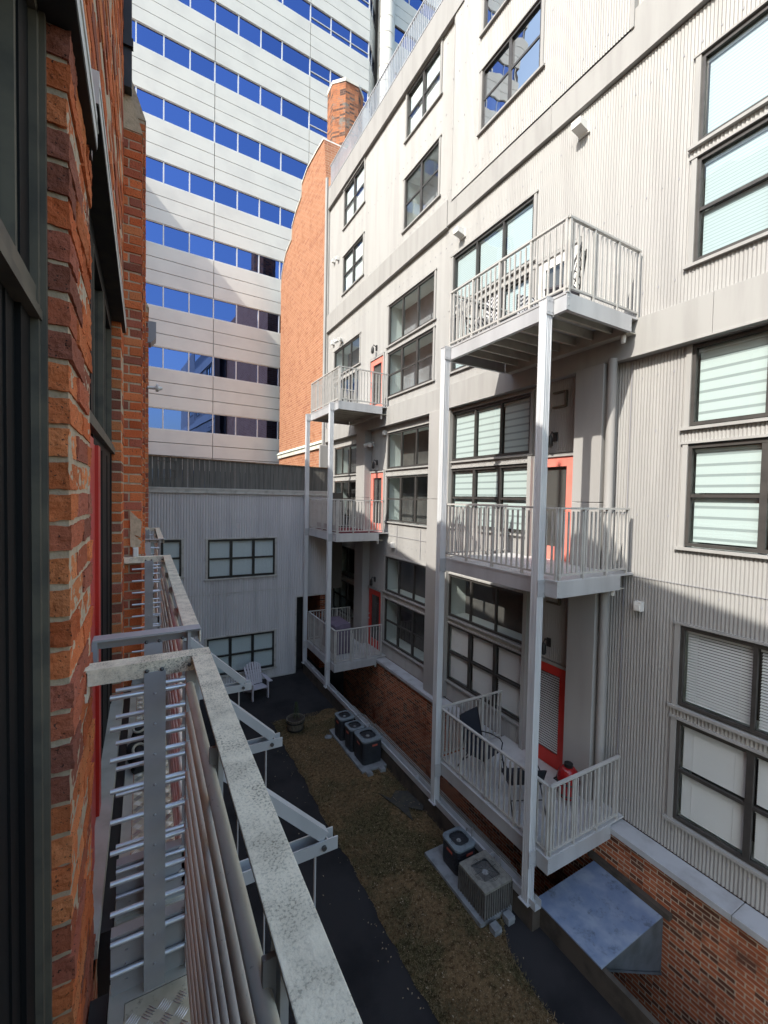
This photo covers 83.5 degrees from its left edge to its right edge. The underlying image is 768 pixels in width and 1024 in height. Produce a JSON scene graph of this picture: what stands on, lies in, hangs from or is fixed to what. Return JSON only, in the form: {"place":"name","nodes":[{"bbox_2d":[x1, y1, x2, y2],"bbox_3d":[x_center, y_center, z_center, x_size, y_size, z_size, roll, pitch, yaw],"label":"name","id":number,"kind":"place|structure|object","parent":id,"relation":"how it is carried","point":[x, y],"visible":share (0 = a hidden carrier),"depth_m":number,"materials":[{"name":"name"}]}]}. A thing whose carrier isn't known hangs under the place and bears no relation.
{"place":"outdoors","nodes":[
{"label":"outdoors","id":0,"kind":"place"},
{"bbox_2d":[199,656,626,1023],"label":"ground","id":1,"kind":"structure","parent":0,"point":[379,984],"depth_m":6.71,"materials":[{"name":"black asphalt"}]},
{"bbox_2d":[0,0,162,1023],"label":"brick warehouse","id":2,"kind":"structure","parent":1,"relation":"on","point":[77,334],"depth_m":0.96,"materials":[{"name":"orange"}]},
{"bbox_2d":[0,0,52,1023],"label":"window","id":3,"kind":"structure","parent":2,"relation":"in","point":[25,711],"depth_m":0.85,"materials":[{"name":"black glass"}]},
{"bbox_2d":[91,555,200,1003],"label":"juliet balcony","id":4,"kind":"structure","parent":2,"relation":"attached to","point":[170,634],"depth_m":1.64,"materials":[{"name":"metal"}]},
{"bbox_2d":[183,637,251,853],"bbox_3d":[-1.478,3.453,3.615,0.668,5.198,0.090,0,2,-29],"label":"outrigger bracket","id":5,"kind":"object","parent":4,"relation":"attached to","point":[242,683],"visible":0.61,"depth_m":3.61,"materials":[{"name":"metal"}]},
{"bbox_2d":[199,685,281,954],"bbox_3d":[-1.022,3.489,2.794,0.668,5.198,0.090,0,2,-29],"label":"outrigger bracket","id":6,"kind":"object","parent":4,"relation":"attached to","point":[270,739],"visible":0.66,"depth_m":2.81,"materials":[{"name":"metal"}]},
{"bbox_2d":[223,770,337,906],"bbox_3d":[-0.566,3.526,1.973,0.668,5.198,0.090,0,2,-29],"label":"outrigger bracket","id":7,"kind":"object","parent":4,"relation":"attached to","point":[318,840],"visible":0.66,"depth_m":1.97,"materials":[{"name":"metal"}]},
{"bbox_2d":[145,528,163,628],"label":"juliet balcony","id":8,"kind":"structure","parent":2,"relation":"attached to","point":[157,540],"depth_m":4.71,"materials":[{"name":"metal"}]},
{"bbox_2d":[84,647,362,1023],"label":"juliet balcony","id":9,"kind":"structure","parent":2,"relation":"attached to","point":[195,956],"depth_m":0.95,"materials":[{"name":"metal"}]},
{"bbox_2d":[148,454,342,683],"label":"courtyard end building","id":10,"kind":"structure","parent":1,"relation":"on","point":[232,549],"depth_m":15.38,"materials":[{"name":"grey metal"}]},
{"bbox_2d":[151,538,184,578],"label":"window","id":11,"kind":"structure","parent":10,"relation":"in","point":[174,547],"depth_m":14.29,"materials":[{"name":"grey glass"}]},
{"bbox_2d":[204,629,276,677],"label":"window","id":12,"kind":"structure","parent":10,"relation":"in","point":[227,647],"depth_m":15.52,"materials":[{"name":"grey glass"}]},
{"bbox_2d":[204,537,277,580],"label":"window","id":13,"kind":"structure","parent":10,"relation":"in","point":[261,553],"depth_m":15.31,"materials":[{"name":"grey glass"}]},
{"bbox_2d":[243,662,272,701],"bbox_3d":[-4.316,5.679,14.524,0.760,1.000,0.980,0,2,-37],"label":"adirondack chair","id":14,"kind":"object","parent":1,"relation":"on","point":[255,675],"visible":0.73,"depth_m":14.63,"materials":[{"name":"grey plastic"}]},
{"bbox_2d":[132,0,440,488],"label":"office tower","id":15,"kind":"structure","parent":1,"relation":"on","point":[232,97],"depth_m":29.16,"materials":[{"name":"grey concrete"}]},
{"bbox_2d":[137,88,162,119],"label":"window","id":16,"kind":"structure","parent":15,"relation":"in","point":[151,104],"depth_m":26.52,"materials":[{"name":"blue glass"}]},
{"bbox_2d":[137,23,162,55],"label":"window","id":17,"kind":"structure","parent":15,"relation":"in","point":[146,37],"depth_m":26.36,"materials":[{"name":"blue glass"}]},
{"bbox_2d":[164,409,187,430],"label":"window","id":18,"kind":"structure","parent":15,"relation":"in","point":[173,419],"depth_m":27.94,"materials":[{"name":"blue glass"}]},
{"bbox_2d":[164,349,187,371],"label":"window","id":19,"kind":"structure","parent":15,"relation":"in","point":[173,359],"depth_m":27.80,"materials":[{"name":"blue glass"}]},
{"bbox_2d":[164,287,187,311],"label":"window","id":20,"kind":"structure","parent":15,"relation":"in","point":[173,299],"depth_m":27.67,"materials":[{"name":"blue glass"}]},
{"bbox_2d":[164,226,188,252],"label":"window","id":21,"kind":"structure","parent":15,"relation":"in","point":[173,238],"depth_m":27.54,"materials":[{"name":"blue glass"}]},
{"bbox_2d":[164,163,188,191],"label":"window","id":22,"kind":"structure","parent":15,"relation":"in","point":[175,177],"depth_m":27.41,"materials":[{"name":"blue glass"}]},
{"bbox_2d":[164,100,188,130],"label":"window","id":23,"kind":"structure","parent":15,"relation":"in","point":[173,114],"depth_m":27.27,"materials":[{"name":"blue glass"}]},
{"bbox_2d":[165,37,188,68],"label":"window","id":24,"kind":"structure","parent":15,"relation":"in","point":[175,52],"depth_m":27.15,"materials":[{"name":"blue glass"}]},
{"bbox_2d":[189,412,211,432],"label":"window","id":25,"kind":"structure","parent":15,"relation":"in","point":[198,422],"depth_m":28.72,"materials":[{"name":"blue glass"}]},
{"bbox_2d":[189,353,211,375],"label":"window","id":26,"kind":"structure","parent":15,"relation":"in","point":[200,364],"depth_m":28.58,"materials":[{"name":"blue glass"}]},
{"bbox_2d":[190,294,212,317],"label":"window","id":27,"kind":"structure","parent":15,"relation":"in","point":[199,305],"depth_m":28.48,"materials":[{"name":"blue glass"}]},
{"bbox_2d":[190,234,212,259],"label":"window","id":28,"kind":"structure","parent":15,"relation":"in","point":[199,246],"depth_m":28.33,"materials":[{"name":"blue glass"}]},
{"bbox_2d":[190,173,213,200],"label":"window","id":29,"kind":"structure","parent":15,"relation":"in","point":[199,186],"depth_m":28.20,"materials":[{"name":"blue glass"}]},
{"bbox_2d":[190,113,213,141],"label":"window","id":30,"kind":"structure","parent":15,"relation":"in","point":[203,127],"depth_m":28.08,"materials":[{"name":"blue glass"}]},
{"bbox_2d":[191,51,213,80],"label":"window","id":31,"kind":"structure","parent":15,"relation":"in","point":[200,65],"depth_m":27.95,"materials":[{"name":"blue glass"}]},
{"bbox_2d":[213,415,234,434],"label":"window","id":32,"kind":"structure","parent":15,"relation":"in","point":[221,424],"depth_m":29.52,"materials":[{"name":"black glass"}]},
{"bbox_2d":[214,358,234,378],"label":"window","id":33,"kind":"structure","parent":15,"relation":"in","point":[224,368],"depth_m":29.39,"materials":[{"name":"black glass"}]},
{"bbox_2d":[214,300,235,322],"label":"window","id":34,"kind":"structure","parent":15,"relation":"in","point":[224,311],"depth_m":29.27,"materials":[{"name":"blue glass"}]},
{"bbox_2d":[214,241,235,265],"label":"window","id":35,"kind":"structure","parent":15,"relation":"in","point":[223,253],"depth_m":29.12,"materials":[{"name":"blue glass"}]},
{"bbox_2d":[215,183,236,208],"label":"window","id":36,"kind":"structure","parent":15,"relation":"in","point":[224,195],"depth_m":29.01,"materials":[{"name":"blue glass"}]},
{"bbox_2d":[215,123,236,150],"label":"window","id":37,"kind":"structure","parent":15,"relation":"in","point":[225,137],"depth_m":28.87,"materials":[{"name":"blue glass"}]},
{"bbox_2d":[215,64,237,92],"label":"window","id":38,"kind":"structure","parent":15,"relation":"in","point":[226,78],"depth_m":28.76,"materials":[{"name":"blue glass"}]},
{"bbox_2d":[216,3,237,33],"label":"window","id":39,"kind":"structure","parent":15,"relation":"in","point":[224,17],"depth_m":28.62,"materials":[{"name":"blue glass"}]},
{"bbox_2d":[236,417,256,436],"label":"window","id":40,"kind":"structure","parent":15,"relation":"in","point":[244,426],"depth_m":30.32,"materials":[{"name":"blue glass"}]},
{"bbox_2d":[237,362,256,382],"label":"window","id":41,"kind":"structure","parent":15,"relation":"in","point":[245,371],"depth_m":30.19,"materials":[{"name":"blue glass"}]},
{"bbox_2d":[237,305,257,327],"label":"window","id":42,"kind":"structure","parent":15,"relation":"in","point":[245,316],"depth_m":30.06,"materials":[{"name":"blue glass"}]},
{"bbox_2d":[237,249,257,272],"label":"window","id":43,"kind":"structure","parent":15,"relation":"in","point":[246,260],"depth_m":29.93,"materials":[{"name":"blue glass"}]},
{"bbox_2d":[238,192,258,216],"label":"window","id":44,"kind":"structure","parent":15,"relation":"in","point":[247,204],"depth_m":29.81,"materials":[{"name":"blue glass"}]},
{"bbox_2d":[238,134,258,160],"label":"window","id":45,"kind":"structure","parent":15,"relation":"in","point":[248,147],"depth_m":29.66,"materials":[{"name":"blue glass"}]},
{"bbox_2d":[239,76,259,103],"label":"window","id":46,"kind":"structure","parent":15,"relation":"in","point":[247,89],"depth_m":29.55,"materials":[{"name":"blue glass"}]},
{"bbox_2d":[239,17,259,46],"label":"window","id":47,"kind":"structure","parent":15,"relation":"in","point":[248,31],"depth_m":29.39,"materials":[{"name":"blue glass"}]},
{"bbox_2d":[260,200,279,224],"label":"window","id":48,"kind":"structure","parent":15,"relation":"in","point":[269,212],"depth_m":30.61,"materials":[{"name":"blue glass"}]},
{"bbox_2d":[281,154,307,179],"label":"window","id":49,"kind":"structure","parent":15,"relation":"in","point":[289,165],"depth_m":31.36,"materials":[{"name":"blue glass"}]},
{"bbox_2d":[282,99,308,128],"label":"window","id":50,"kind":"structure","parent":15,"relation":"in","point":[290,111],"depth_m":31.29,"materials":[{"name":"blue glass"}]},
{"bbox_2d":[283,43,308,74],"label":"window","id":51,"kind":"structure","parent":15,"relation":"in","point":[291,56],"depth_m":31.16,"materials":[{"name":"blue glass"}]},
{"bbox_2d":[277,77,363,466],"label":"brick gable building","id":52,"kind":"structure","parent":1,"relation":"on","point":[302,313],"depth_m":24.86,"materials":[{"name":"orange brick"}]},
{"bbox_2d":[329,728,386,773],"bbox_3d":[-0.751,6.312,11.513,0.680,0.120,2.150,0,2,-29],"label":"concrete pad","id":53,"kind":"object","parent":1,"relation":"on","point":[360,766],"visible":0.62,"depth_m":10.84,"materials":[{"name":"grey concrete"}]},
{"bbox_2d":[335,710,363,740],"bbox_3d":[-0.841,5.927,12.168,1.131,0.601,0.514,0,2,-36],"label":"air conditioner","id":54,"kind":"object","parent":53,"relation":"on","point":[342,718],"visible":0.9,"depth_m":11.82,"materials":[{"name":"black metal"}]},
{"bbox_2d":[345,720,375,751],"bbox_3d":[-0.535,5.951,11.651,1.106,0.601,0.488,0,2,-37],"label":"air conditioner","id":55,"kind":"object","parent":53,"relation":"on","point":[351,727],"visible":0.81,"depth_m":11.34,"materials":[{"name":"black metal"}]},
{"bbox_2d":[354,727,385,765],"bbox_3d":[-0.237,5.969,11.135,1.007,0.611,0.674,0,2,-29],"label":"air conditioner","id":56,"kind":"object","parent":53,"relation":"on","point":[367,745],"visible":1,"depth_m":10.80,"materials":[{"name":"black metal"}]},
{"bbox_2d":[272,707,563,1023],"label":"lawn","id":57,"kind":"structure","parent":1,"relation":"on","point":[430,884],"depth_m":7.26,"materials":[{"name":"brown plant"}]},
{"bbox_2d":[379,790,423,820],"bbox_3d":[0.447,6.372,9.505,0.558,0.016,1.077,-1,3,-42],"label":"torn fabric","id":58,"kind":"object","parent":57,"relation":"on","point":[405,799],"visible":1,"depth_m":9.46,"materials":[{"name":"black fabric"}]},
{"bbox_2d":[425,844,511,927],"bbox_3d":[1.432,6.488,7.582,0.680,0.120,1.550,0,2,-29],"label":"concrete pad","id":59,"kind":"object","parent":1,"relation":"on","point":[434,856],"visible":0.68,"depth_m":7.48,"materials":[{"name":"grey concrete"}]},
{"bbox_2d":[443,823,474,875],"bbox_3d":[1.558,6.176,8.005,0.989,0.481,0.528,0,2,-37],"label":"air conditioner","id":60,"kind":"object","parent":59,"relation":"on","point":[458,844],"visible":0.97,"depth_m":7.75,"materials":[{"name":"black metal"}]},
{"bbox_2d":[458,850,512,921],"bbox_3d":[1.868,6.210,7.321,1.031,0.471,0.698,0,2,-29],"label":"air conditioner","id":61,"kind":"object","parent":59,"relation":"on","point":[485,882],"visible":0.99,"depth_m":7.05,"materials":[{"name":"grey metal"}]},
{"bbox_2d":[303,664,659,1023],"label":"curb","id":62,"kind":"structure","parent":1,"relation":"on","point":[620,998],"depth_m":6.49,"materials":[{"name":"concrete"}]},
{"bbox_2d":[304,660,540,911],"bbox_3d":[-0.318,5.921,11.599,0.140,0.128,11.210,0,2,-29],"label":"steel channel","id":63,"kind":"object","parent":62,"relation":"on","point":[444,807],"visible":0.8,"depth_m":9.27,"materials":[{"name":"grey metal"}]},
{"bbox_2d":[301,413,310,663],"bbox_3d":[-2.941,1.034,16.260,0.200,9.440,0.200,0,2,-29],"label":"support post","id":64,"kind":"object","parent":63,"relation":"on","point":[306,527],"visible":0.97,"depth_m":16.21,"materials":[{"name":"metal"}]},
{"bbox_2d":[323,402,334,688],"bbox_3d":[-1.810,1.126,14.224,0.200,9.440,0.200,0,2,-29],"label":"support post","id":65,"kind":"object","parent":63,"relation":"on","point":[329,538],"visible":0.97,"depth_m":14.17,"materials":[{"name":"metal"}]},
{"bbox_2d":[428,346,450,805],"bbox_3d":[1.159,1.365,8.878,0.200,9.440,0.200,0,2,-29],"label":"support post","id":66,"kind":"object","parent":63,"relation":"on","point":[440,566],"visible":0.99,"depth_m":8.82,"materials":[{"name":"metal"}]},
{"bbox_2d":[518,296,553,907],"bbox_3d":[2.372,1.463,6.694,0.200,9.440,0.200,0,2,-29],"label":"support post","id":67,"kind":"object","parent":63,"relation":"on","point":[546,316],"visible":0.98,"depth_m":6.64,"materials":[{"name":"metal"}]},
{"bbox_2d":[319,0,767,1023],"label":"corrugated apartment building","id":68,"kind":"structure","parent":1,"relation":"on","point":[493,132],"depth_m":7.74,"materials":[{"name":"paint"}]},
{"bbox_2d":[331,577,353,620],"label":"window","id":69,"kind":"structure","parent":68,"relation":"in","point":[343,596],"depth_m":19.04,"materials":[{"name":"black glass"}]},
{"bbox_2d":[333,479,355,518],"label":"window","id":70,"kind":"structure","parent":68,"relation":"in","point":[347,487],"depth_m":18.96,"materials":[{"name":"black glass"}]},
{"bbox_2d":[333,442,356,476],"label":"window","id":71,"kind":"structure","parent":68,"relation":"in","point":[344,457],"depth_m":19.01,"materials":[{"name":"glass"}]},
{"bbox_2d":[307,606,385,672],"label":"balcony","id":72,"kind":"structure","parent":68,"relation":"attached to","point":[364,654],"depth_m":14.77,"materials":[{"name":"metal"}]},
{"bbox_2d":[322,616,350,654],"bbox_3d":[-1.687,4.399,15.458,0.652,1.020,1.241,0,2,-29],"label":"covered grill","id":73,"kind":"object","parent":72,"relation":"on","point":[338,623],"visible":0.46,"depth_m":15.01,"materials":[{"name":"grey fabric"}]},
{"bbox_2d":[309,499,387,543],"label":"balcony","id":74,"kind":"structure","parent":68,"relation":"attached to","point":[337,536],"depth_m":14.50,"materials":[{"name":"metal"}]},
{"bbox_2d":[342,545,354,581],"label":"window","id":75,"kind":"structure","parent":68,"relation":"in","point":[348,553],"depth_m":18.99,"materials":[{"name":"black glass"}]},
{"bbox_2d":[310,365,387,425],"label":"balcony","id":76,"kind":"structure","parent":68,"relation":"attached to","point":[354,412],"depth_m":14.56,"materials":[{"name":"metal"}]},
{"bbox_2d":[333,331,371,379],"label":"window","id":77,"kind":"structure","parent":68,"relation":"in","point":[348,354],"depth_m":18.35,"materials":[{"name":"grey glass"}]},
{"bbox_2d":[341,231,364,296],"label":"window","id":78,"kind":"structure","parent":68,"relation":"in","point":[353,259],"depth_m":17.27,"materials":[{"name":"glass"}]},
{"bbox_2d":[342,157,365,230],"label":"window","id":79,"kind":"structure","parent":68,"relation":"in","point":[354,191],"depth_m":17.19,"materials":[{"name":"white glass"}]},
{"bbox_2d":[369,352,384,406],"bbox_3d":[-0.092,-4.549,15.531,0.527,2.020,1.100,0,2,-29],"label":"door","id":80,"kind":"structure","parent":68,"relation":"in","point":[377,364],"depth_m":15.48,"materials":[{"name":"red wood"}]},
{"bbox_2d":[367,586,388,650],"bbox_3d":[-0.181,3.895,15.860,0.527,2.220,1.100,0,2,-29],"label":"door","id":81,"kind":"structure","parent":68,"relation":"in","point":[374,616],"depth_m":15.91,"materials":[{"name":"red paint"}]},
{"bbox_2d":[370,470,391,529],"bbox_3d":[-0.096,-0.382,15.716,0.527,2.220,1.100,0,2,-29],"label":"door","id":82,"kind":"structure","parent":68,"relation":"in","point":[377,478],"depth_m":15.73,"materials":[{"name":"red wood"}]},
{"bbox_2d":[382,596,424,667],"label":"window","id":83,"kind":"structure","parent":68,"relation":"in","point":[403,625],"depth_m":14.59,"materials":[{"name":"black glass"}]},
{"bbox_2d":[382,554,425,608],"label":"window","id":84,"kind":"structure","parent":68,"relation":"in","point":[404,578],"depth_m":14.70,"materials":[{"name":"black glass"}]},
{"bbox_2d":[384,473,427,527],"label":"window","id":85,"kind":"structure","parent":68,"relation":"in","point":[405,496],"depth_m":14.70,"materials":[{"name":"glass"}]},
{"bbox_2d":[384,422,428,470],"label":"window","id":86,"kind":"structure","parent":68,"relation":"in","point":[405,449],"depth_m":14.61,"materials":[{"name":"glass"}]},
{"bbox_2d":[385,325,435,399],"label":"window","id":87,"kind":"structure","parent":68,"relation":"in","point":[410,365],"depth_m":13.98,"materials":[{"name":"grey glass"}]},
{"bbox_2d":[385,268,436,348],"bbox_3d":[1.065,-6.274,13.653,0.692,1.450,2.900,0,2,-29],"label":"window","id":88,"kind":"structure","parent":68,"relation":"in","point":[414,309],"depth_m":13.97,"materials":[{"name":"grey glass"}]},
{"bbox_2d":[401,134,441,234],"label":"window","id":89,"kind":"structure","parent":68,"relation":"in","point":[421,186],"depth_m":13.45,"materials":[{"name":"grey glass"}]},
{"bbox_2d":[403,37,443,144],"bbox_3d":[1.403,-12.490,13.007,0.642,1.530,2.030,0,2,-29],"label":"window","id":90,"kind":"structure","parent":68,"relation":"in","point":[426,89],"depth_m":12.87,"materials":[{"name":"glass"}]},
{"bbox_2d":[445,621,521,726],"bbox_3d":[2.649,3.918,10.913,0.642,1.670,3.000,0,2,-29],"label":"window","id":91,"kind":"structure","parent":68,"relation":"in","point":[477,664],"depth_m":10.82,"materials":[{"name":"grey glass"}]},
{"bbox_2d":[447,572,522,648],"bbox_3d":[2.703,2.344,10.872,0.692,1.260,3.000,0,2,-29],"label":"window","id":92,"kind":"structure","parent":68,"relation":"in","point":[494,608],"depth_m":11.13,"materials":[{"name":"black glass"}]},
{"bbox_2d":[450,461,526,535],"bbox_3d":[2.734,-0.334,10.770,0.642,1.660,3.000,0,2,-29],"label":"window","id":93,"kind":"structure","parent":68,"relation":"in","point":[506,483],"depth_m":10.58,"materials":[{"name":"glass"}]},
{"bbox_2d":[449,267,535,374],"bbox_3d":[2.737,-4.471,10.587,0.642,1.580,3.000,0,2,-29],"label":"window","id":94,"kind":"structure","parent":68,"relation":"in","point":[454,368],"depth_m":10.02,"materials":[{"name":"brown glass"}]},
{"bbox_2d":[479,0,508,38],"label":"window","id":95,"kind":"structure","parent":68,"relation":"in","point":[491,9],"depth_m":10.43,"materials":[{"name":"brown metal"}]},
{"bbox_2d":[448,189,546,311],"bbox_3d":[2.770,-6.130,10.531,0.642,1.460,3.000,0,2,-29],"label":"window","id":96,"kind":"structure","parent":68,"relation":"in","point":[518,226],"depth_m":10.28,"materials":[{"name":"brown glass"}]},
{"bbox_2d":[450,389,548,462],"bbox_3d":[2.767,-1.988,10.714,0.642,1.410,3.000,0,2,-29],"label":"window","id":97,"kind":"structure","parent":68,"relation":"in","point":[502,429],"depth_m":10.46,"materials":[{"name":"glass"}]},
{"bbox_2d":[476,0,544,136],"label":"window","id":98,"kind":"structure","parent":68,"relation":"in","point":[519,58],"depth_m":9.97,"materials":[{"name":"blue glass"}]},
{"bbox_2d":[440,690,622,875],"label":"balcony","id":99,"kind":"structure","parent":68,"relation":"attached to","point":[569,831],"depth_m":7.43,"materials":[{"name":"metal"}]},
{"bbox_2d":[458,706,503,767],"bbox_3d":[1.976,4.686,8.723,0.622,1.098,0.742,-1,3,-41],"label":"sling chair","id":100,"kind":"object","parent":99,"relation":"on","point":[470,718],"visible":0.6,"depth_m":8.85,"materials":[{"name":"black fabric"}]},
{"bbox_2d":[498,759,546,815],"bbox_3d":[2.507,4.877,7.822,0.622,0.798,0.742,1,2,-4],"label":"sling chair","id":101,"kind":"object","parent":99,"relation":"on","point":[541,774],"visible":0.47,"depth_m":7.57,"materials":[{"name":"black fabric"}]},
{"bbox_2d":[553,761,579,801],"bbox_3d":[3.316,4.923,7.820,0.488,0.743,0.410,0,2,-29],"label":"kamado grill","id":102,"kind":"object","parent":99,"relation":"on","point":[566,769],"visible":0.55,"depth_m":7.75,"materials":[{"name":"red ceramic"}]},
{"bbox_2d":[445,503,632,598],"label":"balcony","id":103,"kind":"structure","parent":68,"relation":"attached to","point":[562,579],"depth_m":7.18,"materials":[{"name":"metal"}]},
{"bbox_2d":[449,215,641,374],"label":"balcony","id":104,"kind":"structure","parent":68,"relation":"attached to","point":[580,324],"depth_m":7.20,"materials":[{"name":"metal"}]},
{"bbox_2d":[525,652,565,770],"bbox_3d":[3.562,4.197,9.120,0.527,2.220,1.070,0,2,-29],"label":"door","id":105,"kind":"structure","parent":68,"relation":"in","point":[552,683],"depth_m":8.98,"materials":[{"name":"red paint"}]},
{"bbox_2d":[531,452,572,561],"bbox_3d":[3.647,-0.080,8.976,0.527,2.220,1.070,0,2,-29],"label":"door","id":106,"kind":"structure","parent":68,"relation":"in","point":[560,466],"depth_m":8.82,"materials":[{"name":"red glass"}]},
{"bbox_2d":[537,237,581,303],"bbox_3d":[3.651,-4.247,8.792,0.527,2.020,1.070,0,2,-29],"label":"chair","id":107,"kind":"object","parent":68,"relation":"in","point":[558,251],"depth_m":8.81,"materials":[{"name":"white"}]},
{"bbox_2d":[539,850,671,974],"bbox_3d":[3.368,6.613,6.785,1.570,1.060,1.370,0,2,-29],"label":"light well hood","id":108,"kind":"object","parent":68,"relation":"attached to","point":[601,911],"visible":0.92,"depth_m":6.61,"materials":[{"name":"metal"}]},
{"bbox_2d":[662,711,767,882],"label":"window","id":109,"kind":"structure","parent":68,"relation":"in","point":[717,794],"depth_m":6.38,"materials":[{"name":"white metal"}]},
{"bbox_2d":[667,621,767,746],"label":"window","id":110,"kind":"structure","parent":68,"relation":"in","point":[721,676],"depth_m":6.39,"materials":[{"name":"white glass"}]},
{"bbox_2d":[674,434,767,558],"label":"window","id":111,"kind":"structure","parent":68,"relation":"in","point":[724,491],"depth_m":6.31,"materials":[{"name":"glass"}]},
{"bbox_2d":[679,323,767,430],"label":"window","id":112,"kind":"structure","parent":68,"relation":"in","point":[726,379],"depth_m":6.28,"materials":[{"name":"brown glass"}]},
{"bbox_2d":[682,111,767,270],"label":"window","id":113,"kind":"structure","parent":68,"relation":"in","point":[728,210],"depth_m":6.18,"materials":[{"name":"white glass"}]},
{"bbox_2d":[687,0,767,152],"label":"window","id":114,"kind":"structure","parent":68,"relation":"in","point":[731,72],"depth_m":6.16,"materials":[{"name":"brown glass"}]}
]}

